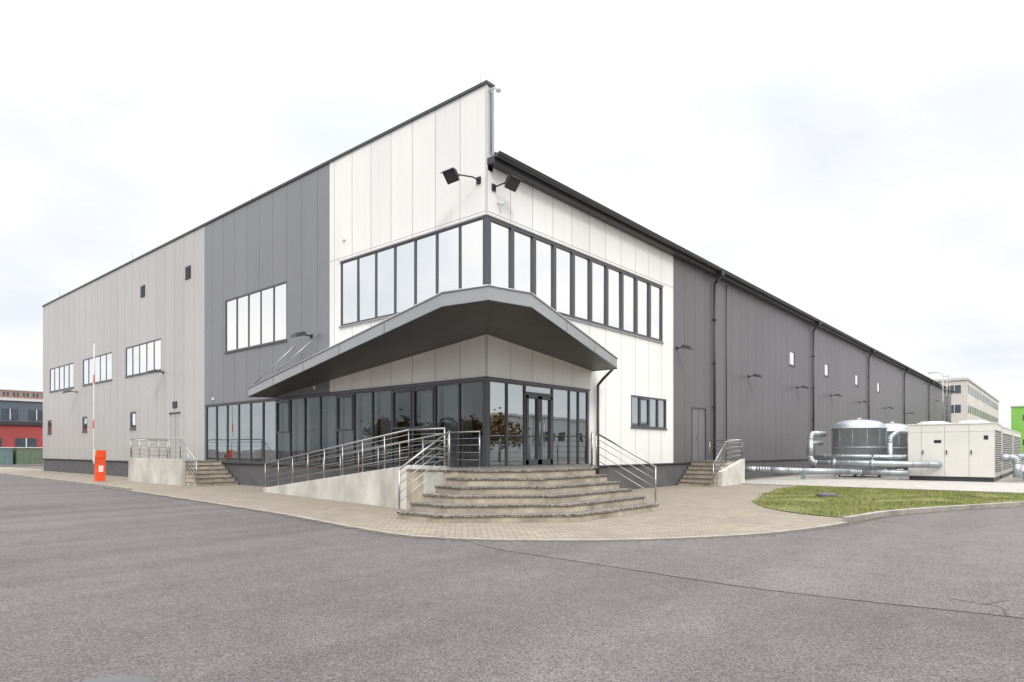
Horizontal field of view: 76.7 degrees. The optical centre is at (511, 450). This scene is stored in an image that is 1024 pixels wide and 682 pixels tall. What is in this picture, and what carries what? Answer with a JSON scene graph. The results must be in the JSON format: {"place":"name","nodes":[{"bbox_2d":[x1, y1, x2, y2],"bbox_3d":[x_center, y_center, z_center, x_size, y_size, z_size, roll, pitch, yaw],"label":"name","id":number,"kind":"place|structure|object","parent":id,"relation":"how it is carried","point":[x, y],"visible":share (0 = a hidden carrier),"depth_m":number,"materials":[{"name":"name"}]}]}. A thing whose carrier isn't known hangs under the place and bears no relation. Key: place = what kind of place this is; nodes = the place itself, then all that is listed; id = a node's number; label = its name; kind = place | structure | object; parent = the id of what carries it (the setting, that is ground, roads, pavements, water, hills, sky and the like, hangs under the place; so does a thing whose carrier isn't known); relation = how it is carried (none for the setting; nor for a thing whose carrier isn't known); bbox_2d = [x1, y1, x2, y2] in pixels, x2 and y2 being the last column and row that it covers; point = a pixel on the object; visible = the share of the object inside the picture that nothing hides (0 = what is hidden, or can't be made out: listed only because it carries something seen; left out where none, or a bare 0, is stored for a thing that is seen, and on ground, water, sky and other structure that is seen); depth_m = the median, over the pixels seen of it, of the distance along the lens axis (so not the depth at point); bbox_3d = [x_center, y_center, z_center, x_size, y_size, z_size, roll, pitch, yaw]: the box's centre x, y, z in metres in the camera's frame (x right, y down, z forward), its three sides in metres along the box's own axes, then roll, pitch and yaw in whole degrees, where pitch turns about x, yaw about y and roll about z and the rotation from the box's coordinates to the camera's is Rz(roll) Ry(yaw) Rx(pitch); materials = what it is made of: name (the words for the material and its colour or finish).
{"place":"outdoors","nodes":[
{"label":"outdoors","id":0,"kind":"place"},
{"bbox_2d":[0,421,42,446],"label":"red shop building","id":1,"kind":"structure","parent":0,"point":[19,434],"depth_m":73.41,"materials":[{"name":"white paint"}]},
{"bbox_2d":[0,397,42,421],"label":"grey office building","id":2,"kind":"structure","parent":0,"point":[21,409],"depth_m":95.50,"materials":[{"name":"white paint"}]},
{"bbox_2d":[0,389,42,398],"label":"brick apartment building","id":3,"kind":"structure","parent":0,"point":[13,393],"depth_m":255.99,"materials":[{"name":"beige brick"}]},
{"bbox_2d":[0,467,841,538],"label":"pavement","id":4,"kind":"structure","parent":0,"point":[684,511],"depth_m":15.48,"materials":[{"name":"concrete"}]},
{"bbox_2d":[93,343,105,481],"bbox_3d":[-20.030,-1.800,31.358,0.360,6.700,0.526,0,0,41],"label":"traffic barrier","id":5,"kind":"object","parent":4,"relation":"on","point":[99,460],"visible":0.98,"depth_m":31.21,"materials":[{"name":"metal"}]},
{"bbox_2d":[128,458,237,485],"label":"side stairs","id":6,"kind":"structure","parent":4,"relation":"on","point":[173,471],"depth_m":28.95,"materials":[{"name":"grey concrete"}]},
{"bbox_2d":[131,439,167,458],"bbox_3d":[-18.413,-0.022,32.883,0.109,1.044,1.809,0,0,41],"label":"railing","id":7,"kind":"object","parent":6,"relation":"on","point":[148,447],"visible":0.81,"depth_m":32.77,"materials":[{"name":"silver metal"}]},
{"bbox_2d":[130,438,196,484],"bbox_3d":[-16.151,0.433,29.760,7.509,2.034,0.109,0,0,41],"label":"railing","id":8,"kind":"object","parent":6,"relation":"on","point":[139,445],"visible":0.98,"depth_m":29.13,"materials":[{"name":"silver metal"}]},
{"bbox_2d":[263,465,446,508],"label":"wheelchair ramp","id":9,"kind":"structure","parent":4,"relation":"on","point":[378,487],"depth_m":18.34,"materials":[{"name":"concrete"}]},
{"bbox_2d":[265,428,445,487],"bbox_3d":[-5.410,0.433,19.883,0.134,1.974,11.264,0,0,-42],"label":"railing","id":10,"kind":"object","parent":9,"relation":"on","point":[342,445],"visible":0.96,"depth_m":18.97,"materials":[{"name":"silver metal"}]},
{"bbox_2d":[293,432,447,482],"bbox_3d":[-5.088,0.498,21.462,0.107,2.024,9.544,0,0,-45],"label":"railing","id":11,"kind":"object","parent":9,"relation":"on","point":[358,461],"visible":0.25,"depth_m":20.67,"materials":[{"name":"silver metal"}]},
{"bbox_2d":[0,472,1023,540],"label":"kerb","id":12,"kind":"structure","parent":4,"relation":"on","point":[860,517],"depth_m":15.42,"materials":[{"name":"concrete"}]},
{"bbox_2d":[397,464,658,522],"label":"entrance stairs","id":13,"kind":"structure","parent":4,"relation":"on","point":[556,493],"depth_m":14.99,"materials":[{"name":"grey concrete"}]},
{"bbox_2d":[397,430,450,511],"bbox_3d":[-2.029,0.453,15.120,0.109,1.894,1.659,0,0,41],"label":"railing","id":14,"kind":"object","parent":13,"relation":"on","point":[422,451],"visible":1,"depth_m":15.05,"materials":[{"name":"silver metal"}]},
{"bbox_2d":[450,431,479,467],"bbox_3d":[-1.305,-0.012,17.693,1.259,1.024,0.109,0,0,41],"label":"railing","id":15,"kind":"object","parent":13,"relation":"on","point":[466,438],"visible":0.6,"depth_m":17.61,"materials":[{"name":"silver metal"}]},
{"bbox_2d":[590,431,593,467],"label":"railing","id":16,"kind":"object","parent":13,"relation":"on","point":[591,465],"visible":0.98,"depth_m":17.83,"materials":[{"name":"silver metal"}]},
{"bbox_2d":[594,432,657,503],"bbox_3d":[3.006,0.453,17.199,1.909,1.894,0.109,0,0,41],"label":"railing","id":17,"kind":"object","parent":13,"relation":"on","point":[649,463],"visible":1,"depth_m":17.14,"materials":[{"name":"silver metal"}]},
{"bbox_2d":[677,459,744,486],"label":"side stairs","id":18,"kind":"structure","parent":4,"relation":"on","point":[698,473],"depth_m":28.33,"materials":[{"name":"grey concrete"}]},
{"bbox_2d":[708,439,742,485],"bbox_3d":[8.919,0.513,28.930,1.659,2.014,3.279,0,0,41],"label":"railing","id":19,"kind":"object","parent":18,"relation":"on","point":[729,441],"visible":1,"depth_m":28.85,"materials":[{"name":"silver metal"}]},
{"bbox_2d":[741,465,1023,492],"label":"equipment slab","id":20,"kind":"structure","parent":4,"relation":"on","point":[1009,483],"depth_m":28.97,"materials":[{"name":"concrete"}]},
{"bbox_2d":[831,418,886,477],"bbox_3d":[19.415,-0.150,36.220,2.780,3.300,2.780,0,0,41],"label":"storage tank","id":21,"kind":"object","parent":20,"relation":"on","point":[858,436],"visible":0.86,"depth_m":35.13,"materials":[{"name":"metal"}]},
{"bbox_2d":[745,430,1023,480],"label":"pipework","id":22,"kind":"object","parent":20,"relation":"on","point":[890,463],"visible":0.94,"depth_m":33.12,"materials":[{"name":"metal"}]},
{"bbox_2d":[885,422,907,469],"bbox_3d":[22.701,-0.100,38.671,2.160,3.200,2.160,0,0,41],"label":"storage tank","id":23,"kind":"object","parent":20,"relation":"on","point":[900,444],"visible":0.38,"depth_m":37.68,"materials":[{"name":"metal"}]},
{"bbox_2d":[907,420,1001,481],"bbox_3d":[22.472,0.030,32.795,3.560,2.920,4.080,0,0,41],"label":"chiller unit","id":24,"kind":"object","parent":20,"relation":"on","point":[968,450],"visible":0.96,"depth_m":31.19,"materials":[{"name":"metal"}]},
{"bbox_2d":[1000,426,1012,478],"bbox_3d":[26.973,0.055,37.894,3.360,2.870,8.280,0,0,41],"label":"chiller unit","id":25,"kind":"object","parent":20,"relation":"on","point":[1007,446],"visible":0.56,"depth_m":35.85,"materials":[{"name":"metal"}]},
{"bbox_2d":[1011,430,1020,473],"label":"chiller unit","id":26,"kind":"object","parent":20,"relation":"on","point":[1016,435],"visible":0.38,"depth_m":42.99,"materials":[{"name":"metal"}]},
{"bbox_2d":[0,460,1023,681],"bbox_3d":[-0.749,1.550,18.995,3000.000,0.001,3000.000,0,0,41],"label":"ground","id":27,"kind":"structure","parent":0,"point":[97,582],"depth_m":6.07,"materials":[{"name":"grey asphalt"}]},
{"bbox_2d":[0,447,42,464],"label":"waste container","id":28,"kind":"object","parent":27,"relation":"on","point":[20,455],"visible":0.86,"depth_m":62.90,"materials":[{"name":"green metal"}]},
{"bbox_2d":[81,675,155,681],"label":"manhole cover","id":29,"kind":"object","parent":27,"relation":"on","point":[127,678],"visible":1,"depth_m":4.35,"materials":[{"name":"grey metal"}]},
{"bbox_2d":[44,459,832,488],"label":"plinth","id":30,"kind":"structure","parent":27,"relation":"on","point":[254,474],"depth_m":27.75,"materials":[{"name":"grey concrete"}]},
{"bbox_2d":[208,382,481,465],"bbox_3d":[-4.021,-0.900,29.544,18.500,2.900,11.440,0,0,41],"label":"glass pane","id":31,"kind":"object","parent":30,"relation":"on","point":[471,407],"visible":0.45,"depth_m":26.05,"materials":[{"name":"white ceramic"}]},
{"bbox_2d":[206,379,588,467],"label":"ground floor glazing","id":32,"kind":"structure","parent":30,"relation":"on","point":[532,424],"depth_m":21.35,"materials":[{"name":"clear glass"}]},
{"bbox_2d":[140,237,705,460],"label":"doors and vents","id":33,"kind":"structure","parent":30,"relation":"on","point":[698,431],"depth_m":30.53,"materials":[{"name":"silver metal"}]},
{"bbox_2d":[48,215,879,466],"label":"windows","id":34,"kind":"structure","parent":30,"relation":"on","point":[483,250],"depth_m":22.71,"materials":[{"name":"clear glass"}]},
{"bbox_2d":[43,85,950,470],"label":"cladding walls","id":35,"kind":"structure","parent":27,"relation":"on","point":[387,189],"depth_m":28.92,"materials":[{"name":"grey metal"}]},
{"bbox_2d":[146,369,163,373],"bbox_3d":[-18.632,-4.088,33.780,0.425,0.275,0.826,0,0,41],"label":"floodlight","id":36,"kind":"object","parent":35,"relation":"attached to","point":[152,371],"visible":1,"depth_m":33.58,"materials":[{"name":"black plastic"}]},
{"bbox_2d":[290,331,312,337],"bbox_3d":[-8.002,-4.388,24.669,0.425,0.275,0.826,0,0,41],"label":"floodlight","id":37,"kind":"object","parent":35,"relation":"attached to","point":[303,333],"visible":1,"depth_m":24.47,"materials":[{"name":"black plastic"}]},
{"bbox_2d":[42,80,803,467],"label":"trims","id":38,"kind":"object","parent":35,"relation":"attached to","point":[488,120],"visible":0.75,"depth_m":22.05,"materials":[{"name":"metal"}]},
{"bbox_2d":[248,284,617,396],"bbox_3d":[-3.535,-3.317,22.963,15.655,2.291,8.859,0,0,41],"label":"entrance canopy","id":39,"kind":"object","parent":35,"relation":"attached to","point":[529,320],"visible":1,"depth_m":18.61,"materials":[{"name":"metal"}]},
{"bbox_2d":[441,167,480,184],"bbox_3d":[-1.540,-8.076,19.098,1.165,0.367,0.574,0,0,-25],"label":"floodlight","id":40,"kind":"object","parent":35,"relation":"attached to","point":[451,175],"visible":1,"depth_m":19.00,"materials":[{"name":"black metal"}]},
{"bbox_2d":[489,86,503,205],"bbox_3d":[-0.374,-8.953,19.056,0.450,3.345,0.560,0,0,41],"label":"security camera","id":41,"kind":"object","parent":35,"relation":"attached to","point":[498,90],"visible":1,"depth_m":19.07,"materials":[{"name":"white plastic"}]},
{"bbox_2d":[492,175,523,191],"bbox_3d":[-0.126,-7.876,19.120,0.781,0.367,0.560,0,0,41],"label":"floodlight","id":42,"kind":"object","parent":35,"relation":"attached to","point":[511,182],"visible":1,"depth_m":19.04,"materials":[{"name":"black plastic"}]},
{"bbox_2d":[676,345,693,349],"bbox_3d":[7.479,-4.438,28.011,0.761,0.264,0.408,0,0,41],"label":"floodlight","id":43,"kind":"object","parent":35,"relation":"attached to","point":[687,347],"visible":1,"depth_m":27.84,"materials":[{"name":"black plastic"}]},
{"bbox_2d":[487,150,954,393],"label":"roof and gutter","id":44,"kind":"structure","parent":35,"relation":"on","point":[503,162],"depth_m":25.75,"materials":[{"name":"black metal"}]},
{"bbox_2d":[748,374,762,377],"bbox_3d":[12.945,-3.938,34.389,0.761,0.264,0.408,0,0,41],"label":"floodlight","id":45,"kind":"object","parent":35,"relation":"attached to","point":[757,375],"visible":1,"depth_m":34.22,"materials":[{"name":"black plastic"}]},
{"bbox_2d":[597,271,950,473],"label":"downpipes","id":46,"kind":"object","parent":35,"relation":"attached to","point":[714,319],"visible":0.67,"depth_m":31.08,"materials":[{"name":"black metal"}]},
{"bbox_2d":[928,372,949,421],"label":"roof ladder","id":47,"kind":"object","parent":35,"relation":"attached to","point":[946,395],"visible":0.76,"depth_m":83.95,"materials":[{"name":"silver metal"}]},
{"bbox_2d":[106,488,1023,541],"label":"gutter grit","id":48,"kind":"object","parent":27,"relation":"on","point":[849,524],"visible":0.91,"depth_m":12.12,"materials":[{"name":"grey concrete"}]},
{"bbox_2d":[0,0,1023,428],"label":"sky","id":49,"kind":"structure","parent":0,"point":[859,164],"materials":[{"name":"white"}]},
{"bbox_2d":[469,507,1023,617],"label":"road","id":50,"kind":"structure","parent":0,"point":[968,561],"depth_m":9.24,"materials":[{"name":"grey asphalt"}]},
{"bbox_2d":[752,485,1023,516],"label":"lawn","id":51,"kind":"structure","parent":0,"point":[790,509],"depth_m":19.56,"materials":[{"name":"plant"}]},
{"bbox_2d":[816,493,836,496],"bbox_3d":[10.305,1.470,21.193,0.640,0.120,0.640,0,0,41],"label":"drain cover","id":52,"kind":"object","parent":51,"relation":"on","point":[826,494],"visible":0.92,"depth_m":21.01,"materials":[{"name":"grey metal"}]},
{"bbox_2d":[935,377,999,422],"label":"office building","id":53,"kind":"structure","parent":0,"point":[971,399],"depth_m":123.75,"materials":[{"name":"white concrete"}]},
{"bbox_2d":[1010,405,1023,453],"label":"green warehouse","id":54,"kind":"structure","parent":0,"point":[1017,418],"depth_m":182.65,"materials":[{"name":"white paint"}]}
]}

